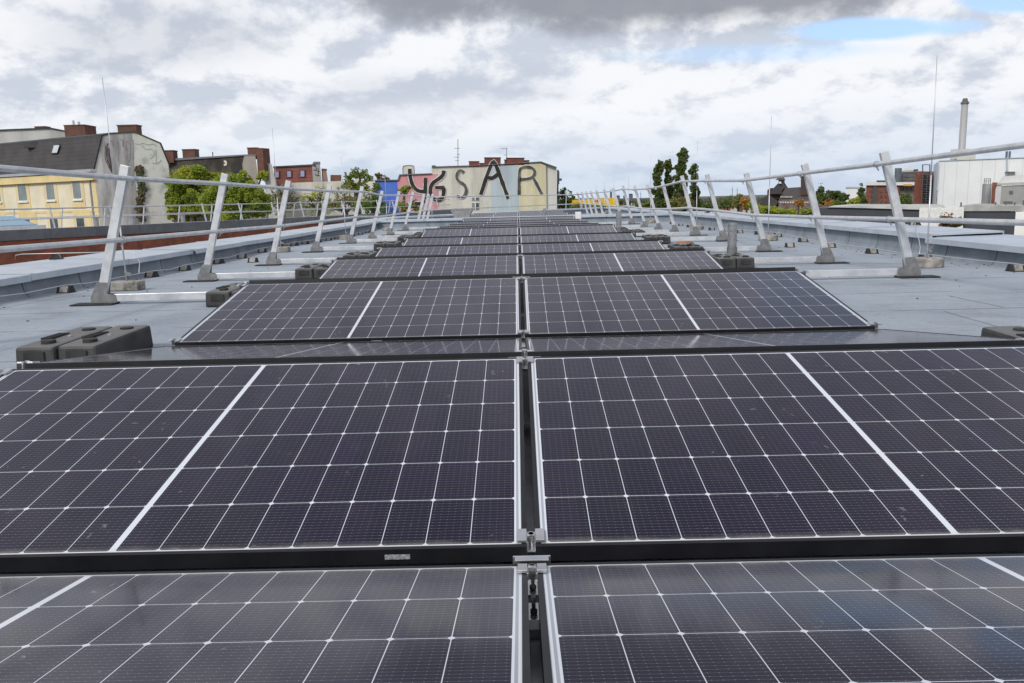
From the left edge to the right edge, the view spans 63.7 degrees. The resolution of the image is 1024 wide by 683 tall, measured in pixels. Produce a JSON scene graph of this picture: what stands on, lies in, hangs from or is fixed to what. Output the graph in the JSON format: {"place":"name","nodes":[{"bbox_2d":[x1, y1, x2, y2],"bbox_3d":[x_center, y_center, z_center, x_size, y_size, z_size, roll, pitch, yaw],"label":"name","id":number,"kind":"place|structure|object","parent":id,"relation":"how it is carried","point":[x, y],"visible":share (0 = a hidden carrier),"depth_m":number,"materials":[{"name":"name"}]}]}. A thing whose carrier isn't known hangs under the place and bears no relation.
{"place":"outdoors","nodes":[
{"label":"outdoors","id":0,"kind":"place"},
{"bbox_2d":[0,120,96,142],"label":"building","id":1,"kind":"structure","parent":0,"point":[27,134],"depth_m":92.71,"materials":[{"name":"paint"}]},
{"bbox_2d":[0,124,173,227],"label":"corner house","id":2,"kind":"structure","parent":0,"point":[136,151],"depth_m":68.84,"materials":[{"name":"paint"}]},
{"bbox_2d":[17,184,28,202],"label":"window","id":3,"kind":"structure","parent":2,"relation":"in","point":[21,188],"depth_m":72.08,"materials":[{"name":"grey glass"}]},
{"bbox_2d":[45,182,56,201],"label":"window","id":4,"kind":"structure","parent":2,"relation":"in","point":[50,190],"depth_m":70.11,"materials":[{"name":"grey glass"}]},
{"bbox_2d":[71,181,82,200],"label":"window","id":5,"kind":"structure","parent":2,"relation":"in","point":[76,185],"depth_m":68.35,"materials":[{"name":"grey glass"}]},
{"bbox_2d":[165,147,277,222],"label":"old house","id":6,"kind":"structure","parent":0,"point":[235,164],"depth_m":87.41,"materials":[{"name":"paint"}]},
{"bbox_2d":[375,157,561,212],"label":"lettered building","id":7,"kind":"structure","parent":0,"point":[511,176],"depth_m":106.14,"materials":[{"name":"paint"}]},
{"bbox_2d":[0,221,1023,574],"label":"roof deck","id":8,"kind":"structure","parent":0,"point":[970,299],"depth_m":6.29,"materials":[{"name":"grey"}]},
{"bbox_2d":[16,326,112,368],"bbox_3d":[-2.287,0.027,4.249,0.199,0.137,0.603,-1,10,2],"label":"ballast box","id":9,"kind":"object","parent":8,"relation":"on","point":[44,348],"visible":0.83,"depth_m":3.99,"materials":[{"name":"grey concrete"}]},
{"bbox_2d":[58,325,152,358],"bbox_3d":[-2.087,0.021,4.257,0.199,0.137,0.603,-1,10,2],"label":"ballast box","id":10,"kind":"object","parent":8,"relation":"on","point":[121,338],"visible":0.86,"depth_m":4.18,"materials":[{"name":"grey concrete"}]},
{"bbox_2d":[102,77,145,290],"bbox_3d":[-3.808,-1.498,7.937,0.290,2.014,0.180,-1,10,1],"label":"lightning rod","id":11,"kind":"object","parent":8,"relation":"on","point":[127,285],"visible":0.79,"depth_m":8.01,"materials":[{"name":"metal"}]},
{"bbox_2d":[0,229,370,296],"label":"lightning wire","id":12,"kind":"object","parent":8,"relation":"on","point":[142,272],"visible":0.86,"depth_m":9.40,"materials":[{"name":"silver metal"}]},
{"bbox_2d":[0,221,379,301],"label":"parapet","id":13,"kind":"structure","parent":8,"relation":"on","point":[18,278],"depth_m":10.10,"materials":[{"name":"metal"}]},
{"bbox_2d":[0,164,438,305],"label":"guard rail","id":14,"kind":"object","parent":8,"relation":"on","point":[101,295],"visible":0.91,"depth_m":8.65,"materials":[{"name":"white metal"}]},
{"bbox_2d":[206,283,243,306],"bbox_3d":[-2.267,-0.382,6.636,0.199,0.137,0.603,-1,10,1],"label":"ballast box","id":15,"kind":"object","parent":8,"relation":"on","point":[217,296],"visible":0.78,"depth_m":6.35,"materials":[{"name":"concrete"}]},
{"bbox_2d":[271,129,290,251],"bbox_3d":[-3.997,-2.565,13.995,0.290,2.081,0.180,-1,10,1],"label":"lightning rod","id":16,"kind":"object","parent":8,"relation":"on","point":[284,249],"visible":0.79,"depth_m":14.07,"materials":[{"name":"metal"}]},
{"bbox_2d":[295,263,323,278],"bbox_3d":[-2.248,-0.785,9.187,0.199,0.137,0.603,-1,10,1],"label":"ballast box","id":17,"kind":"object","parent":8,"relation":"on","point":[304,272],"visible":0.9,"depth_m":8.90,"materials":[{"name":"concrete"}]},
{"bbox_2d":[313,263,331,278],"bbox_3d":[-2.047,-0.789,9.180,0.199,0.137,0.603,-1,10,1],"label":"ballast box","id":18,"kind":"object","parent":8,"relation":"on","point":[318,271],"visible":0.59,"depth_m":8.89,"materials":[{"name":"concrete"}]},
{"bbox_2d":[360,213,670,228],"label":"parapet","id":19,"kind":"structure","parent":8,"relation":"on","point":[444,222],"depth_m":26.80,"materials":[{"name":"metal"}]},
{"bbox_2d":[504,219,558,682],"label":"mounting rail","id":20,"kind":"object","parent":8,"relation":"on","point":[536,672],"visible":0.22,"depth_m":2.20,"materials":[{"name":"metal"}]},
{"bbox_2d":[0,357,526,571],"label":"solar panel","id":21,"kind":"object","parent":20,"relation":"on","point":[421,461],"visible":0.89,"depth_m":2.06,"materials":[{"name":"black glass"}]},
{"bbox_2d":[0,564,530,682],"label":"solar panel","id":22,"kind":"object","parent":20,"relation":"on","point":[437,624],"visible":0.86,"depth_m":1.31,"materials":[{"name":"black glass"}]},
{"bbox_2d":[26,338,521,368],"bbox_3d":[-0.821,0.046,3.415,1.722,0.035,1.134,-1,3,1],"label":"solar panel","id":23,"kind":"object","parent":20,"relation":"on","point":[337,351],"visible":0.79,"depth_m":3.10,"materials":[{"name":"black glass"}]},
{"bbox_2d":[249,274,519,283],"bbox_3d":[-0.804,-0.375,5.799,1.722,0.036,1.134,-1,-2,1],"label":"solar panel","id":24,"kind":"object","parent":20,"relation":"on","point":[384,278],"visible":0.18,"depth_m":5.23,"materials":[{"name":"black glass"}]},
{"bbox_2d":[318,255,519,278],"bbox_3d":[-0.794,-0.584,7.156,1.722,0.035,1.134,-1,19,1],"label":"solar panel","id":25,"kind":"object","parent":20,"relation":"on","point":[426,266],"visible":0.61,"depth_m":7.34,"materials":[{"name":"black glass"}]},
{"bbox_2d":[337,253,518,259],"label":"solar panel","id":26,"kind":"object","parent":20,"relation":"on","point":[423,256],"visible":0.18,"depth_m":7.77,"materials":[{"name":"black glass"}]},
{"bbox_2d":[382,243,518,247],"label":"solar panel","id":27,"kind":"object","parent":20,"relation":"on","point":[450,245],"visible":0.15,"depth_m":10.32,"materials":[{"name":"black glass"}]},
{"bbox_2d":[407,235,518,238],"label":"solar panel","id":28,"kind":"object","parent":20,"relation":"on","point":[461,236],"visible":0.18,"depth_m":12.74,"materials":[{"name":"black glass"}]},
{"bbox_2d":[516,356,532,369],"bbox_3d":[0.043,0.081,2.729,0.056,0.062,0.046,-1,19,1],"label":"panel clamp","id":29,"kind":"object","parent":20,"relation":"attached to","point":[528,359],"visible":0.96,"depth_m":2.71,"materials":[{"name":"silver metal"}]},
{"bbox_2d":[517,528,544,551],"bbox_3d":[0.040,0.425,1.722,0.056,0.062,0.046,-1,19,1],"label":"panel clamp","id":30,"kind":"object","parent":20,"relation":"attached to","point":[530,538],"visible":0.99,"depth_m":1.71,"materials":[{"name":"silver metal"}]},
{"bbox_2d":[513,555,550,566],"bbox_3d":[0.039,0.442,1.635,0.075,0.028,0.022,-1,10,1],"label":"splice strip","id":31,"kind":"object","parent":20,"relation":"on","point":[533,559],"visible":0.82,"depth_m":1.64,"materials":[{"name":"metal"}]},
{"bbox_2d":[517,563,546,579],"bbox_3d":[0.039,0.458,1.581,0.056,0.062,0.046,-1,1,1],"label":"panel clamp","id":32,"kind":"object","parent":20,"relation":"attached to","point":[539,568],"visible":0.6,"depth_m":1.57,"materials":[{"name":"metal"}]},
{"bbox_2d":[528,572,537,602],"bbox_3d":[0.039,0.461,1.520,0.018,0.083,0.060,-1,10,1],"label":"cable clip","id":33,"kind":"object","parent":20,"relation":"attached to","point":[532,586],"visible":0.88,"depth_m":1.50,"materials":[{"name":"silver metal"}]},
{"bbox_2d":[528,595,538,629],"bbox_3d":[0.038,0.476,1.432,0.018,0.083,0.060,-1,10,1],"label":"cable clip","id":34,"kind":"object","parent":20,"relation":"attached to","point":[533,615],"visible":0.92,"depth_m":1.42,"materials":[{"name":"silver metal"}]},
{"bbox_2d":[520,232,630,235],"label":"solar panel","id":35,"kind":"object","parent":20,"relation":"on","point":[574,233],"visible":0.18,"depth_m":12.72,"materials":[{"name":"black glass"}]},
{"bbox_2d":[520,239,657,243],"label":"solar panel","id":36,"kind":"object","parent":20,"relation":"on","point":[588,241],"visible":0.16,"depth_m":10.30,"materials":[{"name":"black glass"}]},
{"bbox_2d":[520,241,664,252],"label":"solar panel","id":37,"kind":"object","parent":20,"relation":"on","point":[596,246],"visible":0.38,"depth_m":9.99,"materials":[{"name":"black glass"}]},
{"bbox_2d":[521,248,703,254],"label":"solar panel","id":38,"kind":"object","parent":20,"relation":"on","point":[619,251],"visible":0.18,"depth_m":7.75,"materials":[{"name":"black glass"}]},
{"bbox_2d":[521,251,723,275],"bbox_3d":[0.945,-0.625,7.136,1.722,0.035,1.134,-1,19,1],"label":"solar panel","id":39,"kind":"object","parent":20,"relation":"on","point":[628,261],"visible":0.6,"depth_m":7.32,"materials":[{"name":"black glass"}]},
{"bbox_2d":[523,267,794,276],"bbox_3d":[0.935,-0.416,5.780,1.722,0.036,1.134,-1,-2,1],"label":"solar panel","id":40,"kind":"object","parent":20,"relation":"on","point":[659,272],"visible":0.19,"depth_m":5.21,"materials":[{"name":"black glass"}]},
{"bbox_2d":[525,329,1023,356],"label":"solar panel","id":41,"kind":"object","parent":20,"relation":"on","point":[718,342],"visible":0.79,"depth_m":3.08,"materials":[{"name":"black glass"}]},
{"bbox_2d":[528,345,1023,560],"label":"solar panel","id":42,"kind":"object","parent":20,"relation":"on","point":[793,453],"visible":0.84,"depth_m":2.05,"materials":[{"name":"black glass"}]},
{"bbox_2d":[536,553,1023,682],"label":"solar panel","id":43,"kind":"object","parent":20,"relation":"on","point":[925,619],"visible":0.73,"depth_m":1.28,"materials":[{"name":"black glass"}]},
{"bbox_2d":[710,254,735,268],"bbox_3d":[2.311,-0.891,9.132,0.199,0.137,0.603,-1,10,1],"label":"ballast box","id":44,"kind":"object","parent":8,"relation":"on","point":[725,261],"visible":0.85,"depth_m":8.85,"materials":[{"name":"concrete"}]},
{"bbox_2d":[727,223,736,252],"bbox_3d":[2.677,-1.206,10.023,0.242,0.473,0.242,-1,10,1],"label":"vent pipe","id":45,"kind":"object","parent":8,"relation":"on","point":[732,239],"visible":0.69,"depth_m":9.97,"materials":[{"name":"silver metal"}]},
{"bbox_2d":[724,253,754,267],"bbox_3d":[2.512,-0.897,9.134,0.199,0.137,0.603,-1,10,1],"label":"ballast box","id":46,"kind":"object","parent":8,"relation":"on","point":[744,261],"visible":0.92,"depth_m":8.85,"materials":[{"name":"concrete"}]},
{"bbox_2d":[758,116,777,240],"bbox_3d":[4.320,-2.728,13.808,0.320,2.053,0.320,-1,10,1],"label":"lightning rod","id":47,"kind":"object","parent":8,"relation":"on","point":[771,237],"visible":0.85,"depth_m":13.83,"materials":[{"name":"metal"}]},
{"bbox_2d":[590,142,1023,278],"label":"guard rail","id":48,"kind":"object","parent":8,"relation":"on","point":[910,268],"visible":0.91,"depth_m":9.20,"materials":[{"name":"white metal"}]},
{"bbox_2d":[672,211,1003,255],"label":"parapet","id":49,"kind":"structure","parent":8,"relation":"on","point":[883,236],"depth_m":12.67,"materials":[{"name":"metal"}]},
{"bbox_2d":[670,221,1023,264],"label":"lightning wire","id":50,"kind":"object","parent":8,"relation":"on","point":[876,248],"visible":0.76,"depth_m":10.52,"materials":[{"name":"silver metal"}]},
{"bbox_2d":[915,56,943,267],"bbox_3d":[4.231,-1.790,8.288,0.320,2.081,0.320,-1,10,1],"label":"lightning rod","id":51,"kind":"object","parent":8,"relation":"on","point":[930,262],"visible":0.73,"depth_m":8.32,"materials":[{"name":"metal"}]},
{"bbox_2d":[925,234,1023,266],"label":"parapet","id":52,"kind":"structure","parent":8,"relation":"on","point":[1008,248],"depth_m":8.90,"materials":[{"name":"metal"}]},
{"bbox_2d":[981,326,1023,338],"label":"ballast box","id":53,"kind":"object","parent":8,"relation":"on","point":[1012,332],"visible":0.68,"depth_m":3.73,"materials":[{"name":"grey concrete"}]},
{"bbox_2d":[0,0,1023,198],"label":"sky","id":54,"kind":"structure","parent":0,"point":[585,89],"materials":[{"name":"white"}]},
{"bbox_2d":[261,192,936,218],"bbox_3d":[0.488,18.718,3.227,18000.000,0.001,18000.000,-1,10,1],"label":"ground","id":55,"kind":"structure","parent":0,"point":[756,196],"depth_m":5396.77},
{"bbox_2d":[164,164,222,221],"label":"tree","id":56,"kind":"object","parent":55,"relation":"on","point":[181,194],"visible":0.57,"depth_m":64.42,"materials":[{"name":"green plant"}]},
{"bbox_2d":[0,210,451,264],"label":"brick wing","id":57,"kind":"structure","parent":55,"relation":"on","point":[24,236],"depth_m":41.68,"materials":[{"name":"red brick"}]},
{"bbox_2d":[0,216,45,229],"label":"rooflight","id":58,"kind":"object","parent":57,"relation":"on","point":[14,224],"visible":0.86,"depth_m":38.57,"materials":[{"name":"white paint"}]},
{"bbox_2d":[13,201,390,227],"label":"guard rail","id":59,"kind":"object","parent":57,"relation":"on","point":[62,216],"visible":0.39,"depth_m":53.82,"materials":[{"name":"white metal"}]},
{"bbox_2d":[0,199,450,227],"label":"guard rail","id":60,"kind":"object","parent":57,"relation":"on","point":[202,204],"visible":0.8,"depth_m":46.41,"materials":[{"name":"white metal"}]},
{"bbox_2d":[196,169,274,220],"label":"tree","id":61,"kind":"object","parent":55,"relation":"on","point":[237,195],"visible":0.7,"depth_m":60.55,"materials":[{"name":"green plant"}]},
{"bbox_2d":[269,179,302,217],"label":"tree","id":62,"kind":"object","parent":55,"relation":"on","point":[280,195],"visible":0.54,"depth_m":71.27,"materials":[{"name":"green plant"}]},
{"bbox_2d":[273,162,327,185],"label":"red mansard house","id":63,"kind":"structure","parent":55,"relation":"on","point":[302,173],"depth_m":99.88,"materials":[{"name":"brick"}]},
{"bbox_2d":[301,184,335,215],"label":"tree","id":64,"kind":"object","parent":55,"relation":"on","point":[312,197],"visible":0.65,"depth_m":72.76,"materials":[{"name":"green plant"}]},
{"bbox_2d":[277,175,375,216],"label":"white building","id":65,"kind":"structure","parent":55,"relation":"on","point":[335,181],"depth_m":95.66,"materials":[{"name":"brick"}]},
{"bbox_2d":[327,183,370,214],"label":"tree","id":66,"kind":"object","parent":55,"relation":"on","point":[335,206],"visible":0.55,"depth_m":72.89,"materials":[{"name":"green plant"}]},
{"bbox_2d":[340,167,373,213],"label":"tree","id":67,"kind":"object","parent":55,"relation":"on","point":[363,174],"visible":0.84,"depth_m":74.52,"materials":[{"name":"green plant"}]},
{"bbox_2d":[352,182,388,213],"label":"tree","id":68,"kind":"object","parent":55,"relation":"on","point":[374,198],"visible":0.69,"depth_m":68.85,"materials":[{"name":"green plant"}]},
{"bbox_2d":[397,185,422,211],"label":"tree","id":69,"kind":"object","parent":55,"relation":"on","point":[407,189],"visible":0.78,"depth_m":68.84,"materials":[{"name":"green plant"}]},
{"bbox_2d":[559,187,574,208],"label":"tree","id":70,"kind":"object","parent":55,"relation":"on","point":[567,200],"visible":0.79,"depth_m":110.11,"materials":[{"name":"green plant"}]},
{"bbox_2d":[572,198,617,206],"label":"yellow canopy","id":71,"kind":"object","parent":55,"relation":"on","point":[610,200],"visible":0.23,"depth_m":147.78,"materials":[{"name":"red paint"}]},
{"bbox_2d":[651,159,666,207],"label":"tree","id":72,"kind":"object","parent":55,"relation":"on","point":[657,174],"visible":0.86,"depth_m":117.58,"materials":[{"name":"green plant"}]},
{"bbox_2d":[662,159,675,210],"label":"tree","id":73,"kind":"object","parent":55,"relation":"on","point":[669,168],"visible":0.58,"depth_m":118.88,"materials":[{"name":"green plant"}]},
{"bbox_2d":[664,194,691,210],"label":"tree","id":74,"kind":"object","parent":55,"relation":"on","point":[674,202],"visible":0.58,"depth_m":110.03,"materials":[{"name":"green plant"}]},
{"bbox_2d":[671,147,689,211],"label":"tree","id":75,"kind":"object","parent":55,"relation":"on","point":[680,167],"visible":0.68,"depth_m":115.01,"materials":[{"name":"green plant"}]},
{"bbox_2d":[687,163,701,210],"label":"tree","id":76,"kind":"object","parent":55,"relation":"on","point":[694,187],"visible":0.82,"depth_m":121.37,"materials":[{"name":"green plant"}]},
{"bbox_2d":[750,205,778,213],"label":"tree","id":77,"kind":"object","parent":55,"relation":"on","point":[763,209],"visible":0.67,"depth_m":78.40,"materials":[{"name":"green plant"}]},
{"bbox_2d":[774,207,796,214],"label":"tree","id":78,"kind":"object","parent":55,"relation":"on","point":[782,210],"visible":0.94,"depth_m":76.12,"materials":[{"name":"green plant"}]},
{"bbox_2d":[826,190,843,201],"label":"tree","id":79,"kind":"object","parent":55,"relation":"on","point":[835,195],"visible":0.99,"depth_m":161.28,"materials":[{"name":"green plant"}]},
{"bbox_2d":[866,180,914,203],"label":"brick office","id":80,"kind":"structure","parent":55,"relation":"on","point":[877,192],"depth_m":181.56,"materials":[{"name":"red brick"}]},
{"bbox_2d":[819,202,1023,235],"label":"building","id":81,"kind":"structure","parent":55,"relation":"on","point":[990,211],"depth_m":94.58,"materials":[{"name":"white paint"}]},
{"bbox_2d":[913,171,932,203],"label":"brick stair tower","id":82,"kind":"structure","parent":55,"relation":"on","point":[917,188],"depth_m":146.98,"materials":[{"name":"red brick"}]},
{"bbox_2d":[921,164,932,203],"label":"steel staircase","id":83,"kind":"structure","parent":55,"relation":"on","point":[926,186],"depth_m":145.42,"materials":[{"name":"grey metal"}]},
{"bbox_2d":[958,98,968,148],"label":"industrial chimney","id":84,"kind":"object","parent":55,"relation":"on","point":[963,123],"visible":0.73,"depth_m":163.97,"materials":[{"name":"grey metal"}]},
{"bbox_2d":[932,151,1023,205],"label":"white hall","id":85,"kind":"structure","parent":55,"relation":"on","point":[959,181],"depth_m":132.54,"materials":[{"name":"metal"}]},
{"bbox_2d":[981,178,991,203],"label":"silver tank","id":86,"kind":"object","parent":55,"relation":"on","point":[986,194],"visible":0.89,"depth_m":119.21,"materials":[{"name":"metal"}]},
{"bbox_2d":[995,175,1023,211],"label":"cream annexe","id":87,"kind":"structure","parent":55,"relation":"on","point":[1013,192],"depth_m":106.85,"materials":[{"name":"grey"}]},
{"bbox_2d":[758,176,810,214],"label":"gabled hall","id":88,"kind":"structure","parent":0,"point":[782,194],"depth_m":321.34,"materials":[{"name":"stone"}]},
{"bbox_2d":[894,165,917,181],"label":"grey tower block","id":89,"kind":"structure","parent":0,"point":[905,175],"depth_m":253.88,"materials":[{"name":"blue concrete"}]},
{"label":"roof deck","id":90,"kind":"structure","parent":0,"visible":0},
{"bbox_2d":[417,193,433,218],"bbox_3d":[-3.113,-4.767,29.694,0.398,1.102,2.950,-1,10,1],"label":"guard rail","id":91,"kind":"object","parent":90,"relation":"on","point":[425,206],"visible":0.77,"depth_m":29.59,"materials":[{"name":"white metal"}]},
{"bbox_2d":[451,208,472,217],"bbox_3d":[-1.711,-4.291,28.339,0.735,0.573,0.512,-1,10,1],"label":"roof hood","id":92,"kind":"object","parent":90,"relation":"on","point":[461,212],"visible":0.67,"depth_m":28.08,"materials":[{"name":"metal"}]},
{"bbox_2d":[396,207,603,218],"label":"parapet","id":93,"kind":"structure","parent":90,"relation":"on","point":[574,210],"depth_m":38.98,"materials":[{"name":"metal"}]},
{"bbox_2d":[432,193,581,210],"bbox_3d":[0.370,-6.249,37.778,0.117,1.081,14.866,4,11,27],"label":"guard rail","id":94,"kind":"object","parent":90,"relation":"on","point":[509,195],"visible":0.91,"depth_m":36.41,"materials":[{"name":"white metal"}]},
{"bbox_2d":[577,188,619,213],"bbox_3d":[3.607,-6.048,36.073,0.394,1.122,16.850,-1,10,1],"label":"guard rail","id":95,"kind":"object","parent":90,"relation":"on","point":[608,205],"visible":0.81,"depth_m":33.61,"materials":[{"name":"white metal"}]},
{"bbox_2d":[604,207,681,213],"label":"parapet","id":96,"kind":"structure","parent":90,"relation":"on","point":[623,210],"depth_m":35.23,"materials":[{"name":"metal"}]},
{"bbox_3d":[-1.577,-1.611,13.664,0.120,0.342,27.055,-1,10,1],"label":"mounting rail","id":97,"kind":"object","parent":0,"visible":0},
{"bbox_2d":[174,277,520,345],"bbox_3d":[-0.813,-0.180,4.620,1.722,0.035,1.135,-1,19,1],"label":"solar panel","id":98,"kind":"object","parent":97,"relation":"on","point":[397,310],"visible":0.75,"depth_m":4.50,"materials":[{"name":"black glass"}]},
{"bbox_2d":[374,244,518,256],"bbox_3d":[-0.776,-0.985,9.707,1.722,0.035,1.134,-1,19,1],"label":"solar panel","id":99,"kind":"object","parent":97,"relation":"on","point":[447,250],"visible":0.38,"depth_m":10.01,"materials":[{"name":"black glass"}]},
{"bbox_2d":[403,236,518,245],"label":"solar panel","id":100,"kind":"object","parent":97,"relation":"on","point":[461,240],"visible":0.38,"depth_m":12.42,"materials":[{"name":"black glass"}]},
{"bbox_2d":[421,227,518,236],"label":"solar panel","id":101,"kind":"object","parent":97,"relation":"on","point":[469,232],"visible":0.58,"depth_m":14.77,"materials":[{"name":"black glass"}]},
{"bbox_2d":[462,218,517,221],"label":"solar panel","id":102,"kind":"object","parent":97,"relation":"on","point":[491,219],"visible":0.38,"depth_m":25.52,"materials":[{"name":"black glass"}]},
{"bbox_3d":[1.822,-1.692,13.626,0.120,0.342,27.055,-1,10,1],"label":"mounting rail","id":103,"kind":"object","parent":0,"visible":0},
{"bbox_2d":[519,216,574,219],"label":"solar panel","id":104,"kind":"object","parent":103,"relation":"on","point":[545,218],"visible":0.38,"depth_m":25.53,"materials":[{"name":"black glass"}]},
{"bbox_2d":[520,225,617,234],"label":"solar panel","id":105,"kind":"object","parent":103,"relation":"on","point":[569,229],"visible":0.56,"depth_m":14.76,"materials":[{"name":"black glass"}]},
{"bbox_2d":[520,233,636,242],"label":"solar panel","id":106,"kind":"object","parent":103,"relation":"on","point":[577,237],"visible":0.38,"depth_m":12.40,"materials":[{"name":"black glass"}]},
{"bbox_2d":[523,271,874,336],"bbox_3d":[0.927,-0.221,4.601,1.722,0.035,1.134,-1,19,1],"label":"solar panel","id":107,"kind":"object","parent":103,"relation":"on","point":[678,303],"visible":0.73,"depth_m":4.48,"materials":[{"name":"black glass"}]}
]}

